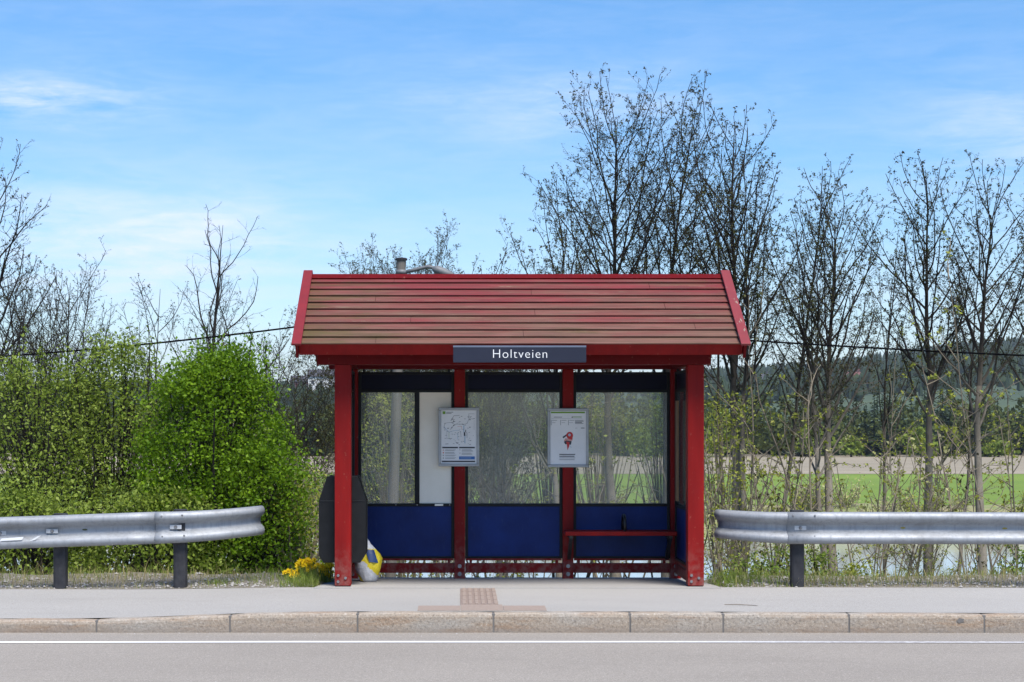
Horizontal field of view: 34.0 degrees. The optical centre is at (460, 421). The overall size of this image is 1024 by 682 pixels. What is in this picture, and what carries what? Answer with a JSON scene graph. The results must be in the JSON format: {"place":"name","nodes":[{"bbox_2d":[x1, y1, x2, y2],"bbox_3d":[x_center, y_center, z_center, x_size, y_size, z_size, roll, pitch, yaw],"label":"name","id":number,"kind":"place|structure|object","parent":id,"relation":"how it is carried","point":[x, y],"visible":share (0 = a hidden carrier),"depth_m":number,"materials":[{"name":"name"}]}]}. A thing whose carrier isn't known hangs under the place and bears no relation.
{"place":"outdoors","nodes":[
{"label":"outdoors","id":0,"kind":"place"},
{"bbox_2d":[0,572,334,588],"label":"gravel verge","id":1,"kind":"structure","parent":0,"point":[192,579],"depth_m":17.04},
{"bbox_2d":[0,505,264,588],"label":"guardrail","id":2,"kind":"object","parent":1,"relation":"on","point":[61,533],"visible":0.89,"depth_m":16.58,"materials":[{"name":"metal"}]},
{"bbox_2d":[291,557,322,578],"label":"flower clump","id":3,"kind":"object","parent":1,"relation":"on","point":[305,564],"visible":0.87,"depth_m":17.24,"materials":[{"name":"yellow plant"}]},
{"bbox_2d":[317,563,334,582],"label":"flower clump","id":4,"kind":"object","parent":1,"relation":"on","point":[327,570],"visible":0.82,"depth_m":17.45,"materials":[{"name":"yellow plant"}]},
{"bbox_2d":[286,249,453,562],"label":"bare tree","id":5,"kind":"object","parent":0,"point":[362,400],"visible":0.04,"depth_m":36.48,"materials":[{"name":"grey plant"}]},
{"bbox_2d":[3,612,988,618],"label":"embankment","id":6,"kind":"structure","parent":0,"point":[722,612],"depth_m":20.84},
{"bbox_2d":[0,138,60,463],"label":"bare tree","id":7,"kind":"object","parent":6,"relation":"on","point":[29,320],"visible":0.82,"depth_m":24.95,"materials":[{"name":"brown plant"}]},
{"bbox_2d":[0,268,103,499],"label":"bare tree","id":8,"kind":"object","parent":6,"relation":"on","point":[51,343],"visible":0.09,"depth_m":32.98,"materials":[{"name":"brown plant"}]},
{"bbox_2d":[0,250,108,566],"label":"bare tree","id":9,"kind":"object","parent":6,"relation":"on","point":[44,341],"visible":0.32,"depth_m":28.92,"materials":[{"name":"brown plant"}]},
{"bbox_2d":[0,476,131,618],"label":"leafy shrub","id":10,"kind":"object","parent":6,"relation":"on","point":[20,505],"visible":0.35,"depth_m":19.72,"materials":[{"name":"green plant"}]},
{"bbox_2d":[0,235,132,506],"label":"bare tree","id":11,"kind":"object","parent":6,"relation":"on","point":[66,334],"visible":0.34,"depth_m":29.85,"materials":[{"name":"brown plant"}]},
{"bbox_2d":[0,324,136,618],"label":"leafy shrub","id":12,"kind":"object","parent":6,"relation":"on","point":[19,387],"visible":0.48,"depth_m":21.06,"materials":[{"name":"green plant"}]},
{"bbox_2d":[22,320,184,618],"bbox_3d":[-4.468,0.750,21.300,2.317,4.084,2.116,0,0,0],"label":"leafy shrub","id":13,"kind":"object","parent":6,"relation":"on","point":[120,359],"visible":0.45,"depth_m":21.25,"materials":[{"name":"green plant"}]},
{"bbox_2d":[73,273,209,490],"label":"bare tree","id":14,"kind":"object","parent":6,"relation":"on","point":[145,311],"visible":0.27,"depth_m":32.87,"materials":[{"name":"brown plant"}]},
{"bbox_2d":[68,468,261,588],"bbox_3d":[-3.565,1.478,19.763,2.546,1.860,1.530,0,0,13],"label":"leafy shrub","id":15,"kind":"object","parent":6,"relation":"on","point":[155,551],"visible":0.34,"depth_m":19.65,"materials":[{"name":"green plant"}]},
{"bbox_2d":[130,275,300,506],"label":"bare tree","id":16,"kind":"object","parent":6,"relation":"on","point":[209,329],"visible":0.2,"depth_m":33.01,"materials":[{"name":"brown plant"}]},
{"bbox_2d":[102,325,331,616],"bbox_3d":[-2.882,0.712,20.615,2.990,3.845,2.640,0,0,0],"label":"leafy shrub","id":17,"kind":"object","parent":6,"relation":"on","point":[194,387],"visible":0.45,"depth_m":20.27,"materials":[{"name":"green plant"}]},
{"bbox_2d":[158,205,293,468],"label":"dead tree","id":18,"kind":"object","parent":6,"relation":"on","point":[217,299],"visible":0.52,"depth_m":30.23,"materials":[{"name":"brown plant"}]},
{"bbox_2d":[186,418,324,613],"bbox_3d":[-2.510,1.221,20.264,2.082,2.564,1.967,0,0,-17],"label":"leafy shrub","id":19,"kind":"object","parent":6,"relation":"on","point":[272,470],"visible":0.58,"depth_m":20.00,"materials":[{"name":"green plant"}]},
{"bbox_2d":[181,308,330,521],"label":"bare tree","id":20,"kind":"object","parent":6,"relation":"on","point":[289,361],"visible":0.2,"depth_m":31.85,"materials":[{"name":"brown plant"}]},
{"bbox_2d":[246,449,332,572],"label":"leafy shrub","id":21,"kind":"object","parent":6,"relation":"on","point":[298,548],"visible":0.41,"depth_m":20.28,"materials":[{"name":"green plant"}]},
{"bbox_2d":[220,338,376,576],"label":"bare tree","id":22,"kind":"object","parent":6,"relation":"on","point":[320,442],"visible":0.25,"depth_m":30.91,"materials":[{"name":"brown plant"}]},
{"bbox_2d":[317,370,470,576],"bbox_3d":[-1.173,1.497,26.948,2.680,5.322,2.391,0,0,0],"label":"leafy shrub","id":23,"kind":"object","parent":6,"relation":"on","point":[382,485],"visible":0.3,"depth_m":26.96,"materials":[{"name":"green plant"}]},
{"bbox_2d":[277,209,520,576],"bbox_3d":[-1.070,0.631,33.129,5.138,9.479,4.038,0,0,-11],"label":"bare tree","id":24,"kind":"object","parent":6,"relation":"on","point":[369,394],"visible":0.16,"depth_m":32.70,"materials":[{"name":"brown plant"}]},
{"bbox_2d":[385,257,453,576],"bbox_3d":[-0.597,0.513,23.953,1.062,5.724,0.196,0,0,8],"label":"street lamp","id":25,"kind":"object","parent":6,"relation":"on","point":[394,453],"visible":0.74,"depth_m":23.93,"materials":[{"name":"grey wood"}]},
{"bbox_2d":[335,234,546,576],"bbox_3d":[-0.429,1.010,35.580,4.181,10.007,4.699,0,0,27],"label":"bare tree","id":26,"kind":"object","parent":6,"relation":"on","point":[437,575],"visible":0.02,"depth_m":35.63,"materials":[{"name":"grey plant"}]},
{"bbox_2d":[360,253,529,576],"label":"bare tree","id":27,"kind":"object","parent":6,"relation":"on","point":[471,495],"visible":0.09,"depth_m":29.86,"materials":[{"name":"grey plant"}]},
{"bbox_2d":[407,229,581,576],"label":"bare tree","id":28,"kind":"object","parent":6,"relation":"on","point":[501,463],"visible":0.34,"depth_m":26.97,"materials":[{"name":"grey plant"}]},
{"bbox_2d":[465,392,558,576],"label":"leafy shrub","id":29,"kind":"object","parent":6,"relation":"on","point":[491,458],"visible":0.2,"depth_m":28.46,"materials":[{"name":"green plant"}]},
{"bbox_2d":[472,392,638,576],"bbox_3d":[1.618,1.801,29.141,2.906,5.224,1.798,0,0,-9],"label":"leafy shrub","id":30,"kind":"object","parent":6,"relation":"on","point":[545,492],"visible":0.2,"depth_m":29.12,"materials":[{"name":"green plant"}]},
{"bbox_2d":[482,165,655,576],"bbox_3d":[1.667,-0.150,24.735,2.684,7.334,3.268,0,0,16],"label":"bare tree","id":31,"kind":"object","parent":6,"relation":"on","point":[552,472],"visible":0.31,"depth_m":24.94,"materials":[{"name":"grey plant"}]},
{"bbox_2d":[576,403,618,576],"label":"sapling","id":32,"kind":"object","parent":6,"relation":"on","point":[597,484],"visible":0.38,"depth_m":21.46,"materials":[{"name":"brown plant"}]},
{"bbox_2d":[573,392,655,576],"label":"leafy shrub","id":33,"kind":"object","parent":6,"relation":"on","point":[602,495],"visible":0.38,"depth_m":29.62,"materials":[{"name":"green plant"}]},
{"bbox_2d":[522,62,707,576],"bbox_3d":[2.336,-0.899,26.474,3.062,9.243,3.622,0,0,0],"label":"bare tree","id":34,"kind":"object","parent":6,"relation":"on","point":[610,490],"visible":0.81,"depth_m":25.81,"materials":[{"name":"brown plant"}]},
{"bbox_2d":[542,68,759,576],"bbox_3d":[3.288,-0.847,27.122,2.934,9.486,2.665,0,0,-33],"label":"bare tree","id":35,"kind":"object","parent":6,"relation":"on","point":[672,262],"visible":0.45,"depth_m":26.98,"materials":[{"name":"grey plant"}]},
{"bbox_2d":[591,392,712,576],"bbox_3d":[3.427,1.925,30.340,2.374,5.599,1.994,0,0,30],"label":"leafy shrub","id":36,"kind":"object","parent":6,"relation":"on","point":[658,495],"visible":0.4,"depth_m":30.29,"materials":[{"name":"green plant"}]},
{"bbox_2d":[636,382,781,576],"bbox_3d":[3.669,1.370,23.581,1.961,3.841,1.911,0,0,21],"label":"leafy shrub","id":37,"kind":"object","parent":6,"relation":"on","point":[716,448],"visible":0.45,"depth_m":23.47,"materials":[{"name":"green plant"}]},
{"bbox_2d":[671,128,781,578],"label":"bare tree","id":38,"kind":"object","parent":6,"relation":"on","point":[718,367],"visible":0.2,"depth_m":29.89,"materials":[{"name":"brown plant"}]},
{"bbox_2d":[640,89,821,572],"bbox_3d":[4.051,-0.772,25.669,2.775,8.665,2.886,0,0,30],"label":"bare tree","id":39,"kind":"object","parent":6,"relation":"on","point":[732,360],"visible":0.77,"depth_m":25.36,"materials":[{"name":"brown plant"}]},
{"bbox_2d":[704,449,763,579],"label":"sapling","id":40,"kind":"object","parent":6,"relation":"on","point":[721,542],"visible":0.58,"depth_m":22.06,"materials":[{"name":"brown plant"}]},
{"bbox_2d":[705,423,773,571],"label":"sapling","id":41,"kind":"object","parent":6,"relation":"on","point":[747,444],"visible":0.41,"depth_m":23.70,"materials":[{"name":"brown plant"}]},
{"bbox_2d":[704,550,775,578],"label":"plant","id":42,"kind":"object","parent":6,"relation":"on","point":[752,568],"visible":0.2,"depth_m":19.05,"materials":[{"name":"green plant"}]},
{"bbox_2d":[704,436,778,570],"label":"sapling","id":43,"kind":"object","parent":6,"relation":"on","point":[729,470],"visible":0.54,"depth_m":22.40,"materials":[{"name":"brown plant"}]},
{"bbox_2d":[704,282,829,571],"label":"sapling","id":44,"kind":"object","parent":6,"relation":"on","point":[799,462],"visible":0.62,"depth_m":23.03,"materials":[{"name":"brown plant"}]},
{"bbox_2d":[731,391,826,569],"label":"sapling","id":45,"kind":"object","parent":6,"relation":"on","point":[794,458],"visible":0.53,"depth_m":23.52,"materials":[{"name":"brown plant"}]},
{"bbox_2d":[751,543,813,575],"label":"plant","id":46,"kind":"object","parent":6,"relation":"on","point":[776,566],"visible":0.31,"depth_m":19.13,"materials":[{"name":"green plant"}]},
{"bbox_2d":[753,450,819,574],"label":"sapling","id":47,"kind":"object","parent":6,"relation":"on","point":[793,479],"visible":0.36,"depth_m":19.79,"materials":[{"name":"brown plant"}]},
{"bbox_2d":[741,355,849,571],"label":"sapling","id":48,"kind":"object","parent":6,"relation":"on","point":[808,445],"visible":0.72,"depth_m":20.12,"materials":[{"name":"brown plant"}]},
{"bbox_2d":[736,153,866,568],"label":"bare tree","id":49,"kind":"object","parent":6,"relation":"on","point":[803,350],"visible":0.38,"depth_m":28.59,"materials":[{"name":"brown plant"}]},
{"bbox_2d":[787,544,840,575],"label":"plant","id":50,"kind":"object","parent":6,"relation":"on","point":[818,558],"visible":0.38,"depth_m":19.24,"materials":[{"name":"green plant"}]},
{"bbox_2d":[742,161,905,575],"bbox_3d":[5.265,-0.236,24.441,2.274,7.283,2.708,0,0,28],"label":"bare tree","id":51,"kind":"object","parent":6,"relation":"on","point":[828,369],"visible":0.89,"depth_m":24.56,"materials":[{"name":"brown plant"}]},
{"bbox_2d":[834,555,886,575],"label":"plant","id":52,"kind":"object","parent":6,"relation":"on","point":[852,567],"visible":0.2,"depth_m":19.40,"materials":[{"name":"green plant"}]},
{"bbox_2d":[825,429,925,576],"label":"sapling","id":53,"kind":"object","parent":6,"relation":"on","point":[886,556],"visible":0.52,"depth_m":23.49,"materials":[{"name":"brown plant"}]},
{"bbox_2d":[851,418,923,576],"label":"sapling","id":54,"kind":"object","parent":6,"relation":"on","point":[893,505],"visible":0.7,"depth_m":21.49,"materials":[{"name":"brown plant"}]},
{"bbox_2d":[839,209,944,573],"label":"bare tree","id":55,"kind":"object","parent":6,"relation":"on","point":[884,419],"visible":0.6,"depth_m":29.04,"materials":[{"name":"brown plant"}]},
{"bbox_2d":[848,307,960,575],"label":"sapling","id":56,"kind":"object","parent":6,"relation":"on","point":[910,430],"visible":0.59,"depth_m":24.14,"materials":[{"name":"green plant"}]},
{"bbox_2d":[879,445,957,575],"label":"sapling","id":57,"kind":"object","parent":6,"relation":"on","point":[931,553],"visible":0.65,"depth_m":22.24,"materials":[{"name":"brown plant"}]},
{"bbox_2d":[871,380,971,575],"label":"sapling","id":58,"kind":"object","parent":6,"relation":"on","point":[882,435],"visible":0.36,"depth_m":26.84,"materials":[{"name":"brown plant"}]},
{"bbox_2d":[885,431,963,575],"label":"sapling","id":59,"kind":"object","parent":6,"relation":"on","point":[917,509],"visible":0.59,"depth_m":22.29,"materials":[{"name":"green plant"}]},
{"bbox_2d":[844,149,1009,575],"bbox_3d":[7.114,-0.296,25.250,2.397,7.673,2.319,0,0,-16],"label":"bare tree","id":60,"kind":"object","parent":6,"relation":"on","point":[931,387],"visible":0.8,"depth_m":25.27,"materials":[{"name":"brown plant"}]},
{"bbox_2d":[899,416,969,575],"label":"sapling","id":61,"kind":"object","parent":6,"relation":"on","point":[938,486],"visible":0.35,"depth_m":25.41,"materials":[{"name":"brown plant"}]},
{"bbox_2d":[879,230,1023,574],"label":"sapling","id":62,"kind":"object","parent":6,"relation":"on","point":[943,428],"visible":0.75,"depth_m":22.69,"materials":[{"name":"brown plant"}]},
{"bbox_2d":[886,149,1023,574],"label":"bare tree","id":63,"kind":"object","parent":6,"relation":"on","point":[979,398],"visible":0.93,"depth_m":24.48,"materials":[{"name":"brown plant"}]},
{"bbox_2d":[936,391,1012,574],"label":"sapling","id":64,"kind":"object","parent":6,"relation":"on","point":[960,481],"visible":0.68,"depth_m":21.05,"materials":[{"name":"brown plant"}]},
{"bbox_2d":[930,206,1023,573],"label":"bare tree","id":65,"kind":"object","parent":6,"relation":"on","point":[971,384],"visible":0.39,"depth_m":29.85,"materials":[{"name":"brown plant"}]},
{"bbox_2d":[964,368,1023,568],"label":"sapling","id":66,"kind":"object","parent":6,"relation":"on","point":[1008,468],"visible":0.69,"depth_m":21.72,"materials":[{"name":"brown plant"}]},
{"bbox_2d":[965,189,1023,401],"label":"bare tree","id":67,"kind":"object","parent":6,"relation":"on","point":[1014,339],"visible":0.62,"depth_m":26.23,"materials":[{"name":"brown plant"}]},
{"bbox_2d":[0,633,1023,681],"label":"road","id":68,"kind":"structure","parent":0,"point":[503,662],"depth_m":12.79,"materials":[{"name":"asphalt"}]},
{"bbox_2d":[0,618,96,632],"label":"kerbstone","id":69,"kind":"object","parent":68,"relation":"on","point":[51,625],"visible":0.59,"depth_m":14.36,"materials":[{"name":"stone"}]},
{"bbox_2d":[97,614,230,632],"bbox_3d":[-2.552,1.829,14.420,1.128,0.334,0.125,0,0,0],"label":"kerbstone","id":70,"kind":"object","parent":68,"relation":"on","point":[210,623],"visible":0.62,"depth_m":14.36,"materials":[{"name":"stone"}]},
{"bbox_2d":[231,611,356,632],"bbox_3d":[-1.433,1.797,14.420,1.078,0.320,0.125,0,0,0],"label":"kerbstone","id":71,"kind":"object","parent":68,"relation":"on","point":[305,622],"visible":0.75,"depth_m":14.36,"materials":[{"name":"stone"}]},
{"bbox_2d":[358,611,492,632],"bbox_3d":[-0.303,1.786,14.420,1.150,0.305,0.126,0,0,0],"label":"kerbstone","id":72,"kind":"object","parent":68,"relation":"on","point":[422,622],"visible":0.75,"depth_m":14.36,"materials":[{"name":"stone"}]},
{"bbox_2d":[0,641,1023,642],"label":"road edge line","id":73,"kind":"object","parent":68,"relation":"on","point":[521,641],"visible":1,"depth_m":13.75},
{"bbox_2d":[95,612,985,632],"bbox_3d":[0.679,1.790,14.419,7.631,0.292,0.116,0,0,0],"label":"kerb mortar","id":74,"kind":"object","parent":68,"relation":"on","point":[493,615],"visible":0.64,"depth_m":14.37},
{"bbox_2d":[494,611,628,632],"bbox_3d":[0.866,1.786,14.421,1.156,0.304,0.124,0,0,0],"label":"kerbstone","id":75,"kind":"object","parent":68,"relation":"on","point":[558,622],"visible":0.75,"depth_m":14.36,"materials":[{"name":"stone"}]},
{"bbox_2d":[630,611,721,632],"bbox_3d":[1.851,1.787,14.418,0.782,0.304,0.126,0,0,0],"label":"kerbstone","id":76,"kind":"object","parent":68,"relation":"on","point":[676,622],"visible":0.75,"depth_m":14.36,"materials":[{"name":"stone"}]},
{"bbox_2d":[723,612,847,632],"bbox_3d":[2.789,1.791,14.413,1.062,0.306,0.130,0,0,0],"label":"kerbstone","id":77,"kind":"object","parent":68,"relation":"on","point":[785,622],"visible":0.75,"depth_m":14.35,"materials":[{"name":"stone"}]},
{"bbox_2d":[848,612,982,632],"bbox_3d":[3.905,1.798,14.400,1.139,0.306,0.134,0,0,0],"label":"kerbstone","id":78,"kind":"object","parent":68,"relation":"on","point":[866,622],"visible":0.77,"depth_m":14.34,"materials":[{"name":"stone"}]},
{"bbox_2d":[982,613,1023,632],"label":"kerbstone","id":79,"kind":"object","parent":68,"relation":"on","point":[1004,622],"visible":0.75,"depth_m":14.34,"materials":[{"name":"stone"}]},
{"bbox_2d":[0,587,1023,617],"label":"pavement","id":80,"kind":"structure","parent":0,"point":[47,603],"depth_m":15.46,"materials":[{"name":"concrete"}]},
{"bbox_2d":[418,588,546,611],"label":"tactile paving","id":81,"kind":"structure","parent":80,"relation":"on","point":[479,599],"depth_m":14.80,"materials":[{"name":"concrete"}]},
{"bbox_2d":[0,474,1023,504],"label":"green field","id":82,"kind":"structure","parent":0,"point":[875,479],"depth_m":105.90,"materials":[{"name":"green plant"}]},
{"bbox_2d":[0,453,1023,473],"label":"ploughed field","id":83,"kind":"structure","parent":0,"point":[872,462],"depth_m":157.39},
{"bbox_2d":[0,394,1023,453],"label":"leafy wood","id":84,"kind":"object","parent":83,"relation":"on","point":[764,447],"visible":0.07,"depth_m":196.32,"materials":[{"name":"plant"}]},
{"bbox_2d":[0,384,1023,456],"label":"conifer wood","id":85,"kind":"object","parent":83,"relation":"on","point":[941,414],"visible":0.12,"depth_m":199.89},
{"bbox_2d":[623,426,659,455],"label":"field edge tree","id":86,"kind":"object","parent":83,"relation":"on","point":[646,436],"visible":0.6,"depth_m":190.45,"materials":[{"name":"green plant"}]},
{"bbox_2d":[838,435,864,456],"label":"field edge tree","id":87,"kind":"object","parent":83,"relation":"on","point":[855,448],"visible":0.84,"depth_m":190.38,"materials":[{"name":"green plant"}]},
{"bbox_2d":[901,425,938,456],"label":"field edge tree","id":88,"kind":"object","parent":83,"relation":"on","point":[920,429],"visible":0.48,"depth_m":190.69,"materials":[{"name":"green plant"}]},
{"bbox_2d":[981,439,1020,456],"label":"field edge tree","id":89,"kind":"object","parent":83,"relation":"on","point":[998,449],"visible":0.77,"depth_m":190.32,"materials":[{"name":"green plant"}]},
{"bbox_2d":[0,538,1023,579],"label":"river","id":90,"kind":"structure","parent":0,"point":[952,549],"depth_m":62.72,"materials":[{"name":"grey liquid"}]},
{"bbox_2d":[0,561,1023,588],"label":"verge grass","id":91,"kind":"structure","parent":0,"point":[313,579],"depth_m":17.06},
{"bbox_2d":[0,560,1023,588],"bbox_3d":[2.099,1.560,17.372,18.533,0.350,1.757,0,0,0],"label":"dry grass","id":92,"kind":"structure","parent":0,"point":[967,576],"depth_m":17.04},
{"bbox_2d":[0,571,1023,681],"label":"gravel","id":93,"kind":"structure","parent":0,"point":[289,585],"depth_m":16.79,"materials":[{"name":"gravel"}]},
{"bbox_2d":[0,0,1023,382],"label":"sky","id":94,"kind":"structure","parent":0,"point":[328,123],"materials":[{"name":"blue"}]},
{"bbox_2d":[1,326,1023,356],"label":"overhead cable","id":95,"kind":"object","parent":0,"point":[750,340],"visible":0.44,"depth_m":23.99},
{"bbox_2d":[7,371,1023,452],"bbox_3d":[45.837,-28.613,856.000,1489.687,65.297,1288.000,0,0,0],"label":"hill","id":96,"kind":"structure","parent":0,"point":[1002,404],"depth_m":457.39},
{"bbox_2d":[0,334,1023,416],"bbox_3d":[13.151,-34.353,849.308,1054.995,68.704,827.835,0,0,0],"label":"hill forest","id":97,"kind":"object","parent":96,"relation":"on","point":[1007,381],"visible":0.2,"depth_m":609.32,"materials":[{"name":"plant"}]},
{"bbox_2d":[10,503,1021,537],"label":"bank","id":98,"kind":"structure","parent":0,"point":[970,508],"depth_m":79.24,"materials":[{"name":"green plant"}]},
{"bbox_2d":[820,472,873,508],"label":"willow shrub","id":99,"kind":"object","parent":98,"relation":"on","point":[851,499],"visible":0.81,"depth_m":79.60,"materials":[{"name":"green plant"}]},
{"bbox_2d":[313,577,720,612],"bbox_3d":[0.555,1.883,17.360,4.010,0.506,1.800,0,0,0],"label":"concrete pad","id":100,"kind":"object","parent":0,"point":[549,582],"visible":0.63,"depth_m":17.12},
{"bbox_2d":[354,540,382,581],"bbox_3d":[-0.967,1.433,17.498,0.300,0.464,0.214,0,0,0],"label":"shopping bag","id":101,"kind":"object","parent":100,"relation":"on","point":[367,567],"visible":0.79,"depth_m":17.42,"materials":[{"name":"plastic"}]},
{"bbox_2d":[291,270,750,586],"bbox_3d":[0.580,0.059,17.400,4.424,3.271,2.560,0,0,0],"label":"bus shelter","id":102,"kind":"object","parent":100,"relation":"on","point":[682,328],"visible":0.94,"depth_m":17.26,"materials":[{"name":"red paint"}]},
{"bbox_2d":[319,475,367,562],"bbox_3d":[-1.187,0.978,16.950,0.471,0.865,0.351,0,0,0],"label":"litter bin","id":103,"kind":"object","parent":102,"relation":"attached to","point":[327,525],"visible":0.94,"depth_m":16.78,"materials":[{"name":"grey plastic"}]},
{"bbox_2d":[438,408,478,465],"bbox_3d":[-0.021,0.161,17.995,0.440,0.632,0.030,0,0,0],"label":"poster case","id":104,"kind":"object","parent":102,"relation":"attached to","point":[458,436],"visible":1,"depth_m":17.99,"materials":[{"name":"paper"}]},
{"bbox_2d":[453,345,585,362],"bbox_3d":[0.567,-0.655,16.288,1.282,0.163,0.304,0,0,0],"label":"name sign","id":105,"kind":"object","parent":102,"relation":"attached to","point":[519,353],"visible":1,"depth_m":16.14,"materials":[{"name":"grey metal"}]},
{"bbox_2d":[547,408,588,466],"bbox_3d":[1.152,0.170,17.995,0.443,0.635,0.030,0,0,0],"label":"poster case","id":106,"kind":"object","parent":102,"relation":"attached to","point":[567,437],"visible":1,"depth_m":17.99,"materials":[{"name":"paper"}]},
{"bbox_2d":[563,514,676,559],"bbox_3d":[1.690,1.228,17.839,1.180,0.507,0.378,0,0,0],"label":"bench","id":107,"kind":"object","parent":102,"relation":"attached to","point":[624,531],"visible":1,"depth_m":17.68,"materials":[{"name":"red paint"}]},
{"bbox_2d":[704,574,1023,587],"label":"gravel verge","id":108,"kind":"structure","parent":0,"point":[936,584],"depth_m":16.82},
{"bbox_2d":[714,509,1023,586],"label":"guardrail","id":109,"kind":"object","parent":108,"relation":"on","point":[796,530],"visible":0.98,"depth_m":16.54,"materials":[{"name":"metal"}]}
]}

